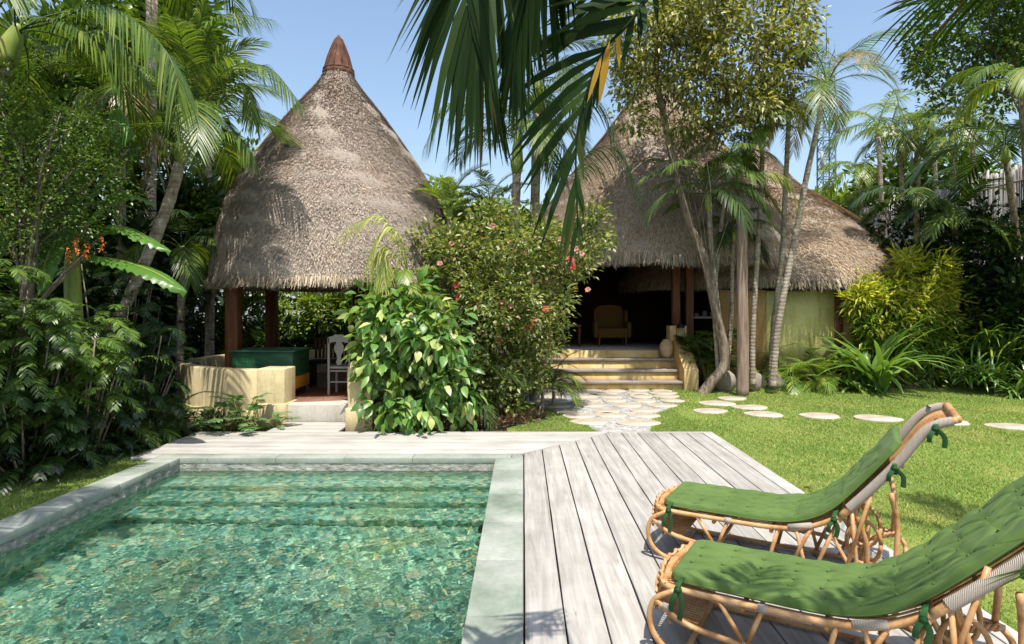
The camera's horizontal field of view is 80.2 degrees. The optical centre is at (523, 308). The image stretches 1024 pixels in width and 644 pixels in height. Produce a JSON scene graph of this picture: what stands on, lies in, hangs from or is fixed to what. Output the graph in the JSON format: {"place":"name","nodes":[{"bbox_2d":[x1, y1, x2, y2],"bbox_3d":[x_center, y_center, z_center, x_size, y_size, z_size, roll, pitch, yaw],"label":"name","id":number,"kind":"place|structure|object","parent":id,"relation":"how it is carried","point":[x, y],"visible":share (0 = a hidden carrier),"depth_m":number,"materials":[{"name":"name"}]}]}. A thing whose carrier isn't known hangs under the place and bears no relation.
{"place":"outdoors","nodes":[
{"label":"outdoors","id":0,"kind":"place"},
{"bbox_2d":[0,448,150,519],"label":"shaded lawn","id":1,"kind":"structure","parent":0,"point":[62,483],"depth_m":6.04,"materials":[{"name":"green plant"}]},
{"bbox_2d":[0,258,52,451],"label":"feather leaved shrub","id":2,"kind":"object","parent":1,"relation":"on","point":[33,276],"visible":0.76,"depth_m":6.18,"materials":[{"name":"green plant"}]},
{"bbox_2d":[0,382,120,495],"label":"feather leaved shrub","id":3,"kind":"object","parent":1,"relation":"on","point":[55,440],"visible":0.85,"depth_m":6.08,"materials":[{"name":"green plant"}]},
{"bbox_2d":[0,296,131,471],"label":"feather leaved shrub","id":4,"kind":"object","parent":1,"relation":"on","point":[54,313],"visible":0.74,"depth_m":6.28,"materials":[{"name":"green plant"}]},
{"bbox_2d":[0,57,156,457],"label":"leaved tree","id":5,"kind":"object","parent":1,"relation":"on","point":[41,197],"visible":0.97,"depth_m":6.82,"materials":[{"name":"green plant"}]},
{"bbox_2d":[2,372,167,467],"bbox_3d":[-5.252,1.349,7.296,1.635,1.110,1.447,0,0,16],"label":"feather leaved shrub","id":6,"kind":"object","parent":1,"relation":"on","point":[121,418],"visible":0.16,"depth_m":7.23,"materials":[{"name":"green plant"}]},
{"bbox_2d":[0,303,176,463],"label":"feather leaved shrub","id":7,"kind":"object","parent":1,"relation":"on","point":[113,352],"visible":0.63,"depth_m":6.62,"materials":[{"name":"green plant"}]},
{"bbox_2d":[0,103,186,397],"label":"banana plant","id":8,"kind":"object","parent":1,"relation":"on","point":[72,287],"visible":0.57,"depth_m":7.31,"materials":[{"name":"green plant"}]},
{"bbox_2d":[0,0,212,164],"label":"palm tree","id":9,"kind":"object","parent":1,"relation":"on","point":[12,43],"visible":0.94,"depth_m":7.03,"materials":[{"name":"green plant"}]},
{"bbox_2d":[0,0,1022,309],"label":"sky","id":10,"kind":"structure","parent":0,"point":[369,30],"materials":[{"name":"blue"}]},
{"bbox_2d":[388,0,665,274],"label":"overhanging palm","id":11,"kind":"object","parent":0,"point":[469,64],"visible":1,"depth_m":1.97,"materials":[{"name":"green plant"}]},
{"bbox_2d":[105,310,1014,643],"bbox_3d":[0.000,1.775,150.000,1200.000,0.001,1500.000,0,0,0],"label":"ground","id":12,"kind":"structure","parent":0,"point":[481,428],"depth_m":8.77,"materials":[{"name":"soil"}]},
{"bbox_2d":[0,0,107,201],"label":"background tree","id":13,"kind":"object","parent":12,"relation":"on","point":[66,78],"visible":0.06,"depth_m":10.34,"materials":[{"name":"green plant"}]},
{"bbox_2d":[0,184,125,386],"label":"hedge","id":14,"kind":"object","parent":12,"relation":"on","point":[13,287],"visible":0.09,"depth_m":8.88,"materials":[{"name":"green plant"}]},
{"bbox_2d":[0,69,179,262],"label":"palm tree","id":15,"kind":"object","parent":12,"relation":"on","point":[135,186],"visible":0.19,"depth_m":9.74,"materials":[{"name":"green plant"}]},
{"bbox_2d":[1,0,186,242],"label":"background tree","id":16,"kind":"object","parent":12,"relation":"on","point":[76,5],"visible":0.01,"depth_m":11.66,"materials":[{"name":"green plant"}]},
{"bbox_2d":[34,263,171,415],"bbox_3d":[-6.048,0.554,8.785,1.708,2.424,1.440,0,0,-31],"label":"feather leaved shrub","id":17,"kind":"object","parent":12,"relation":"on","point":[134,310],"visible":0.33,"depth_m":8.80,"materials":[{"name":"green plant"}]},
{"bbox_2d":[10,22,198,302],"bbox_3d":[-6.924,-1.446,10.306,2.640,6.511,2.948,0,0,-33],"label":"palm tree","id":18,"kind":"object","parent":12,"relation":"on","point":[120,246],"visible":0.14,"depth_m":9.87,"materials":[{"name":"green plant"}]},
{"bbox_2d":[0,392,239,486],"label":"creeping plant","id":19,"kind":"object","parent":12,"relation":"on","point":[103,455],"visible":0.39,"depth_m":7.11,"materials":[{"name":"green plant"}]},
{"bbox_2d":[53,174,218,407],"bbox_3d":[-7.138,0.247,10.528,3.703,5.147,2.692,0,0,0],"label":"hedge","id":20,"kind":"object","parent":12,"relation":"on","point":[158,263],"visible":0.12,"depth_m":10.38,"materials":[{"name":"green plant"}]},
{"bbox_2d":[85,322,197,431],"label":"feather leaved shrub","id":21,"kind":"object","parent":12,"relation":"on","point":[156,379],"visible":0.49,"depth_m":8.15,"materials":[{"name":"green plant"}]},
{"bbox_2d":[116,402,205,445],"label":"young palm","id":22,"kind":"object","parent":12,"relation":"on","point":[170,436],"visible":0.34,"depth_m":7.96,"materials":[{"name":"green plant"}]},
{"bbox_2d":[14,0,308,345],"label":"palm tree","id":23,"kind":"object","parent":12,"relation":"on","point":[202,146],"visible":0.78,"depth_m":8.70,"materials":[{"name":"green plant"}]},
{"bbox_2d":[93,144,230,369],"bbox_3d":[-7.405,-0.880,12.967,3.815,5.282,2.959,0,0,0],"label":"background tree","id":24,"kind":"object","parent":12,"relation":"on","point":[192,201],"visible":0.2,"depth_m":12.65,"materials":[{"name":"green plant"}]},
{"bbox_2d":[103,206,222,394],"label":"palm tree","id":25,"kind":"object","parent":12,"relation":"on","point":[184,258],"visible":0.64,"depth_m":10.01,"materials":[{"name":"green plant"}]},
{"bbox_2d":[71,0,262,318],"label":"palm tree","id":26,"kind":"object","parent":12,"relation":"on","point":[177,8],"visible":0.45,"depth_m":12.17,"materials":[{"name":"green plant"}]},
{"bbox_2d":[113,0,258,384],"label":"background tree","id":27,"kind":"object","parent":12,"relation":"on","point":[161,9],"visible":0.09,"depth_m":13.67,"materials":[{"name":"green plant"}]},
{"bbox_2d":[160,118,265,195],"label":"background tree","id":28,"kind":"object","parent":12,"relation":"on","point":[253,140],"visible":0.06,"depth_m":15.03,"materials":[{"name":"green plant"}]},
{"bbox_2d":[184,290,248,358],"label":"background shrub","id":29,"kind":"object","parent":12,"relation":"on","point":[198,346],"visible":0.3,"depth_m":14.35,"materials":[{"name":"green plant"}]},
{"bbox_2d":[157,64,280,355],"bbox_3d":[-7.063,-1.838,13.498,3.634,7.295,3.515,0,0,0],"label":"palm tree","id":30,"kind":"object","parent":12,"relation":"on","point":[209,329],"visible":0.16,"depth_m":13.44,"materials":[{"name":"green plant"}]},
{"bbox_2d":[201,291,285,352],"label":"background shrub","id":31,"kind":"object","parent":12,"relation":"on","point":[256,302],"visible":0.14,"depth_m":14.56,"materials":[{"name":"green plant"}]},
{"bbox_2d":[208,392,301,431],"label":"lobed leaf plant","id":32,"kind":"object","parent":12,"relation":"on","point":[238,398],"visible":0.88,"depth_m":8.60,"materials":[{"name":"green plant"}]},
{"bbox_2d":[217,297,336,368],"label":"background shrub","id":33,"kind":"object","parent":12,"relation":"on","point":[284,338],"visible":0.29,"depth_m":13.70,"materials":[{"name":"green plant"}]},
{"bbox_2d":[258,292,350,347],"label":"background shrub","id":34,"kind":"object","parent":12,"relation":"on","point":[307,310],"visible":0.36,"depth_m":14.11,"materials":[{"name":"green plant"}]},
{"bbox_2d":[179,35,455,431],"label":"pavilion","id":35,"kind":"structure","parent":12,"relation":"on","point":[288,216],"depth_m":9.62,"materials":[{"name":"plant"}]},
{"bbox_2d":[228,347,312,392],"bbox_3d":[-4.167,1.050,10.100,1.068,0.760,0.840,0,0,0],"label":"counter box","id":36,"kind":"object","parent":35,"relation":"on","point":[262,357],"visible":0.63,"depth_m":9.72,"materials":[{"name":"green paint"}]},
{"bbox_2d":[308,338,356,385],"bbox_3d":[-3.483,0.995,11.410,1.030,0.870,0.420,0,0,0],"label":"slatted bench","id":37,"kind":"object","parent":35,"relation":"on","point":[313,363],"visible":0.4,"depth_m":11.47,"materials":[{"name":"brown wood"}]},
{"bbox_2d":[327,335,350,394],"bbox_3d":[-3.026,0.930,10.193,0.379,1.000,0.415,0,0,0],"label":"dining chair","id":38,"kind":"object","parent":35,"relation":"on","point":[339,345],"visible":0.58,"depth_m":9.99,"materials":[{"name":"grey paint"}]},
{"bbox_2d":[305,292,387,348],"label":"background shrub","id":39,"kind":"object","parent":12,"relation":"on","point":[341,298],"visible":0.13,"depth_m":14.42,"materials":[{"name":"green plant"}]},
{"bbox_2d":[334,215,442,311],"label":"young palm","id":40,"kind":"object","parent":12,"relation":"on","point":[404,276],"visible":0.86,"depth_m":8.93,"materials":[{"name":"green plant"}]},
{"bbox_2d":[341,264,466,346],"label":"young palm","id":41,"kind":"object","parent":12,"relation":"on","point":[429,297],"visible":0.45,"depth_m":8.79,"materials":[{"name":"green plant"}]},
{"bbox_2d":[332,264,490,434],"bbox_3d":[-1.611,0.699,8.768,2.312,2.682,1.918,0,0,0],"label":"shrub","id":42,"kind":"object","parent":12,"relation":"on","point":[381,345],"visible":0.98,"depth_m":8.46,"materials":[{"name":"green plant"}]},
{"bbox_2d":[407,163,506,375],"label":"palm tree","id":43,"kind":"object","parent":12,"relation":"on","point":[449,201],"visible":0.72,"depth_m":10.88,"materials":[{"name":"green plant"}]},
{"bbox_2d":[422,333,531,431],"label":"young palm","id":44,"kind":"object","parent":12,"relation":"on","point":[486,421],"visible":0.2,"depth_m":8.91,"materials":[{"name":"green plant"}]},
{"bbox_2d":[439,169,536,400],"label":"palm tree","id":45,"kind":"object","parent":12,"relation":"on","point":[502,190],"visible":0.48,"depth_m":11.35,"materials":[{"name":"green plant"}]},
{"bbox_2d":[422,81,593,403],"bbox_3d":[-0.207,-1.156,11.142,2.953,5.932,2.964,0,0,40],"label":"palm tree","id":46,"kind":"object","parent":12,"relation":"on","point":[517,162],"visible":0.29,"depth_m":11.12,"materials":[{"name":"green plant"}]},
{"bbox_2d":[437,188,588,334],"bbox_3d":[-0.139,-1.124,20.505,6.985,5.792,5.281,0,0,0],"label":"hedge","id":47,"kind":"object","parent":12,"relation":"on","point":[475,211],"visible":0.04,"depth_m":19.24,"materials":[{"name":"green plant"}]},
{"bbox_2d":[404,188,626,420],"bbox_3d":[-0.239,-0.088,9.928,3.076,3.869,2.881,0,0,35],"label":"shrub","id":48,"kind":"object","parent":12,"relation":"on","point":[521,335],"visible":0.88,"depth_m":9.49,"materials":[{"name":"green plant"}]},
{"bbox_2d":[502,361,584,409],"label":"young palm","id":49,"kind":"object","parent":12,"relation":"on","point":[564,387],"visible":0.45,"depth_m":10.16,"materials":[{"name":"green plant"}]},
{"bbox_2d":[518,350,587,406],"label":"young palm","id":50,"kind":"object","parent":12,"relation":"on","point":[553,386],"visible":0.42,"depth_m":10.67,"materials":[{"name":"green plant"}]},
{"bbox_2d":[542,450,653,643],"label":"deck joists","id":51,"kind":"object","parent":12,"relation":"on","point":[556,555],"depth_m":4.20,"materials":[{"name":"grey wood"}]},
{"bbox_2d":[524,432,1017,643],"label":"deck","id":52,"kind":"structure","parent":51,"relation":"on","point":[632,475],"depth_m":4.49,"materials":[{"name":"grey wood"}]},
{"bbox_2d":[646,402,962,563],"bbox_3d":[1.751,1.140,3.994,1.792,1.114,0.643,0,0,30],"label":"sun lounger","id":53,"kind":"object","parent":52,"relation":"on","point":[915,429],"visible":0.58,"depth_m":3.81,"materials":[{"name":"wicker"}]},
{"bbox_2d":[662,405,947,537],"bbox_3d":[1.772,1.052,3.981,1.606,0.889,0.674,0,0,30],"label":"lounger cushion","id":54,"kind":"object","parent":53,"relation":"on","point":[755,504],"visible":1,"depth_m":3.91,"materials":[{"name":"green fabric"}]},
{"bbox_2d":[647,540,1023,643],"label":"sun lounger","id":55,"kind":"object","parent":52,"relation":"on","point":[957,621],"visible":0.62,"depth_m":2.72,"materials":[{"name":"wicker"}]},
{"bbox_2d":[669,476,1023,643],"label":"lounger cushion","id":56,"kind":"object","parent":55,"relation":"on","point":[965,546],"visible":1,"depth_m":2.75,"materials":[{"name":"green fabric"}]},
{"bbox_2d":[588,0,833,393],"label":"broadleaf tree","id":57,"kind":"object","parent":12,"relation":"on","point":[674,20],"visible":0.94,"depth_m":12.02,"materials":[{"name":"green plant"}]},
{"bbox_2d":[521,71,902,390],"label":"thatched house","id":58,"kind":"structure","parent":12,"relation":"on","point":[651,280],"depth_m":14.06,"materials":[{"name":"plant"}]},
{"bbox_2d":[592,305,631,346],"bbox_3d":[2.272,0.438,15.750,0.960,1.077,0.740,0,0,0],"label":"wing armchair","id":59,"kind":"object","parent":58,"relation":"on","point":[610,321],"visible":1,"depth_m":15.92,"materials":[{"name":"brown fabric"}]},
{"bbox_2d":[766,349,877,394],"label":"young palm","id":60,"kind":"object","parent":12,"relation":"on","point":[826,362],"visible":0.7,"depth_m":12.80,"materials":[{"name":"green plant"}]},
{"bbox_2d":[783,341,906,395],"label":"young palm","id":61,"kind":"object","parent":12,"relation":"on","point":[826,372],"visible":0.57,"depth_m":12.97,"materials":[{"name":"green plant"}]},
{"bbox_2d":[815,147,911,210],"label":"palm tree","id":62,"kind":"object","parent":12,"relation":"on","point":[867,175],"visible":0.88,"depth_m":20.94,"materials":[{"name":"green plant"}]},
{"bbox_2d":[820,88,940,237],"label":"palm tree","id":63,"kind":"object","parent":12,"relation":"on","point":[878,126],"visible":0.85,"depth_m":18.95,"materials":[{"name":"green plant"}]},
{"bbox_2d":[848,108,949,198],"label":"palm tree","id":64,"kind":"object","parent":12,"relation":"on","point":[901,175],"visible":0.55,"depth_m":19.94,"materials":[{"name":"green plant"}]},
{"bbox_2d":[835,299,981,389],"bbox_3d":[8.581,0.867,13.529,3.554,2.508,1.424,0,0,0],"label":"shrub","id":65,"kind":"object","parent":12,"relation":"on","point":[929,375],"visible":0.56,"depth_m":13.27,"materials":[{"name":"green plant"}]},
{"bbox_2d":[839,165,984,275],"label":"palm tree","id":66,"kind":"object","parent":12,"relation":"on","point":[945,205],"visible":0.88,"depth_m":14.12,"materials":[{"name":"green plant"}]},
{"bbox_2d":[856,86,972,186],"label":"palm tree","id":67,"kind":"object","parent":12,"relation":"on","point":[918,182],"visible":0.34,"depth_m":19.95,"materials":[{"name":"green plant"}]},
{"bbox_2d":[855,185,990,348],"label":"bushy tree","id":68,"kind":"object","parent":12,"relation":"on","point":[906,204],"visible":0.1,"depth_m":14.65,"materials":[{"name":"green plant"}]},
{"bbox_2d":[830,125,1020,217],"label":"bushy tree","id":69,"kind":"object","parent":12,"relation":"on","point":[893,178],"visible":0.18,"depth_m":21.29,"materials":[{"name":"green plant"}]},
{"bbox_2d":[873,117,1000,194],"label":"palm tree","id":70,"kind":"object","parent":12,"relation":"on","point":[939,143],"visible":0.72,"depth_m":19.00,"materials":[{"name":"green plant"}]},
{"bbox_2d":[875,177,1022,381],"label":"palm tree","id":71,"kind":"object","parent":12,"relation":"on","point":[968,196],"visible":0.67,"depth_m":13.35,"materials":[{"name":"green plant"}]},
{"bbox_2d":[891,101,1010,206],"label":"palm tree","id":72,"kind":"object","parent":12,"relation":"on","point":[951,134],"visible":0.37,"depth_m":19.96,"materials":[{"name":"green plant"}]},
{"bbox_2d":[893,0,1023,186],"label":"broadleaf tree","id":73,"kind":"object","parent":12,"relation":"on","point":[999,49],"visible":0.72,"depth_m":15.41,"materials":[{"name":"green plant"}]},
{"bbox_2d":[906,84,1017,263],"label":"palm tree","id":74,"kind":"object","parent":12,"relation":"on","point":[972,148],"visible":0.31,"depth_m":18.96,"materials":[{"name":"green plant"}]},
{"bbox_2d":[918,176,1021,388],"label":"bushy tree","id":75,"kind":"object","parent":12,"relation":"on","point":[968,235],"visible":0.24,"depth_m":13.63,"materials":[{"name":"green plant"}]},
{"bbox_2d":[962,193,1023,390],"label":"bushy tree","id":76,"kind":"object","parent":12,"relation":"on","point":[1010,297],"visible":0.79,"depth_m":12.84,"materials":[{"name":"green plant"}]},
{"bbox_2d":[506,407,676,431],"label":"path side lawn","id":77,"kind":"structure","parent":0,"point":[510,428],"depth_m":9.03,"materials":[{"name":"green plant"}]},
{"bbox_2d":[462,34,647,400],"bbox_3d":[0.297,-1.625,11.474,3.036,6.870,3.330,0,0,-24],"label":"palm tree","id":78,"kind":"object","parent":77,"relation":"on","point":[535,195],"visible":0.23,"depth_m":11.03,"materials":[{"name":"green plant"}]},
{"bbox_2d":[527,389,679,432],"bbox_3d":[1.450,1.751,10.710,3.400,0.004,4.580,0,0,0],"label":"pebble bed","id":79,"kind":"object","parent":77,"relation":"on","point":[611,405],"visible":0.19,"depth_m":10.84,"materials":[{"name":"grey stone"}]},
{"bbox_2d":[515,403,710,431],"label":"path side grass","id":80,"kind":"structure","parent":77,"relation":"on","point":[556,422],"depth_m":9.05,"materials":[{"name":"green plant"}]},
{"bbox_2d":[816,1,839,191],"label":"radio tower","id":81,"kind":"structure","parent":0,"point":[823,151],"depth_m":61.76,"materials":[{"name":"grey metal"}]},
{"bbox_2d":[650,386,1023,631],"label":"lawn","id":82,"kind":"structure","parent":0,"point":[1009,595],"depth_m":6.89,"materials":[{"name":"green plant"}]},
{"bbox_2d":[672,326,749,380],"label":"fan palm","id":83,"kind":"object","parent":82,"relation":"on","point":[688,339],"visible":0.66,"depth_m":13.37,"materials":[{"name":"green plant"}]},
{"bbox_2d":[634,143,800,377],"bbox_3d":[3.802,-0.869,12.447,3.280,4.623,2.947,0,0,0],"label":"palm tree","id":84,"kind":"object","parent":82,"relation":"on","point":[745,185],"visible":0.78,"depth_m":12.29,"materials":[{"name":"green plant"}]},
{"bbox_2d":[679,128,786,368],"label":"palm tree","id":85,"kind":"object","parent":82,"relation":"on","point":[734,161],"visible":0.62,"depth_m":12.66,"materials":[{"name":"green plant"}]},
{"bbox_2d":[697,204,782,370],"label":"palm tree","id":86,"kind":"object","parent":82,"relation":"on","point":[729,235],"visible":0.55,"depth_m":13.06,"materials":[{"name":"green plant"}]},
{"bbox_2d":[736,208,748,396],"bbox_3d":[4.381,-0.109,12.150,0.252,3.782,0.250,0,0,0],"label":"wooden pole","id":87,"kind":"object","parent":82,"relation":"on","point":[742,381],"visible":0.9,"depth_m":12.06,"materials":[{"name":"grey wood"}]},
{"bbox_2d":[708,104,813,384],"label":"palm tree","id":88,"kind":"object","parent":82,"relation":"on","point":[762,135],"visible":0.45,"depth_m":12.65,"materials":[{"name":"green plant"}]},
{"bbox_2d":[743,79,848,384],"bbox_3d":[5.578,-1.659,12.791,2.367,6.541,2.174,0,0,0],"label":"palm tree","id":89,"kind":"object","parent":82,"relation":"on","point":[783,238],"visible":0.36,"depth_m":12.86,"materials":[{"name":"green plant"}]},
{"bbox_2d":[757,28,920,386],"bbox_3d":[6.157,-1.935,12.395,3.146,7.038,3.399,0,0,0],"label":"palm tree","id":90,"kind":"object","parent":82,"relation":"on","point":[787,274],"visible":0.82,"depth_m":12.34,"materials":[{"name":"green plant"}]},
{"bbox_2d":[806,314,964,393],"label":"crinum lily","id":91,"kind":"object","parent":82,"relation":"on","point":[884,368],"visible":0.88,"depth_m":12.51,"materials":[{"name":"green plant"}]},
{"bbox_2d":[833,235,989,384],"bbox_3d":[8.620,0.054,13.546,3.397,3.432,1.625,0,0,0],"label":"shrub","id":92,"kind":"object","parent":82,"relation":"on","point":[913,292],"visible":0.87,"depth_m":13.32,"materials":[{"name":"green plant"}]},
{"bbox_2d":[865,0,1023,76],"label":"overhanging palm","id":93,"kind":"object","parent":82,"relation":"on","point":[904,4],"visible":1,"depth_m":3.79,"materials":[{"name":"green plant"}]},
{"bbox_2d":[898,164,1023,383],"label":"bamboo fence","id":94,"kind":"object","parent":82,"relation":"on","point":[1017,173],"visible":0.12,"depth_m":14.72,"materials":[{"name":"grey wood"}]},
{"bbox_2d":[902,109,1023,323],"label":"palm tree","id":95,"kind":"object","parent":82,"relation":"on","point":[1006,150],"visible":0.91,"depth_m":12.87,"materials":[{"name":"green plant"}]},
{"bbox_2d":[936,352,1004,390],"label":"rosette plant","id":96,"kind":"object","parent":82,"relation":"on","point":[970,376],"visible":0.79,"depth_m":12.54,"materials":[{"name":"green plant"}]},
{"bbox_2d":[940,62,1023,181],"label":"palm tree","id":97,"kind":"object","parent":82,"relation":"on","point":[1017,85],"visible":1,"depth_m":11.37,"materials":[{"name":"green plant"}]},
{"bbox_2d":[945,307,1023,387],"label":"long leaved plant","id":98,"kind":"object","parent":82,"relation":"on","point":[982,337],"visible":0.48,"depth_m":12.84,"materials":[{"name":"green plant"}]},
{"bbox_2d":[953,312,1023,375],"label":"long leaved plant","id":99,"kind":"object","parent":82,"relation":"on","point":[1005,349],"visible":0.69,"depth_m":12.51,"materials":[{"name":"green plant"}]},
{"bbox_2d":[960,358,1023,392],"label":"rosette plant","id":100,"kind":"object","parent":82,"relation":"on","point":[996,374],"visible":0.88,"depth_m":12.24,"materials":[{"name":"green plant"}]},
{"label":"pool basin","id":101,"kind":"structure","parent":0,"visible":0},
{"bbox_2d":[0,471,492,643],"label":"pool water","id":102,"kind":"structure","parent":101,"relation":"in","point":[284,557],"depth_m":4.40,"materials":[{"name":"teal liquid"}]},
{"bbox_2d":[0,461,493,554],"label":"pool waterline stone","id":103,"kind":"object","parent":101,"relation":"attached to","point":[15,543],"visible":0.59,"depth_m":6.92,"materials":[{"name":"grey stone"}]},
{"bbox_2d":[0,454,522,643],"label":"pool coping","id":104,"kind":"object","parent":101,"relation":"on","point":[494,615],"visible":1,"depth_m":5.07,"materials":[{"name":"stone"}]},
{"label":"walkway joists","id":105,"kind":"structure","parent":0,"visible":0},
{"bbox_2d":[130,422,712,460],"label":"deck walkway","id":106,"kind":"structure","parent":105,"relation":"on","point":[311,438],"depth_m":7.71,"materials":[{"name":"grey wood"}]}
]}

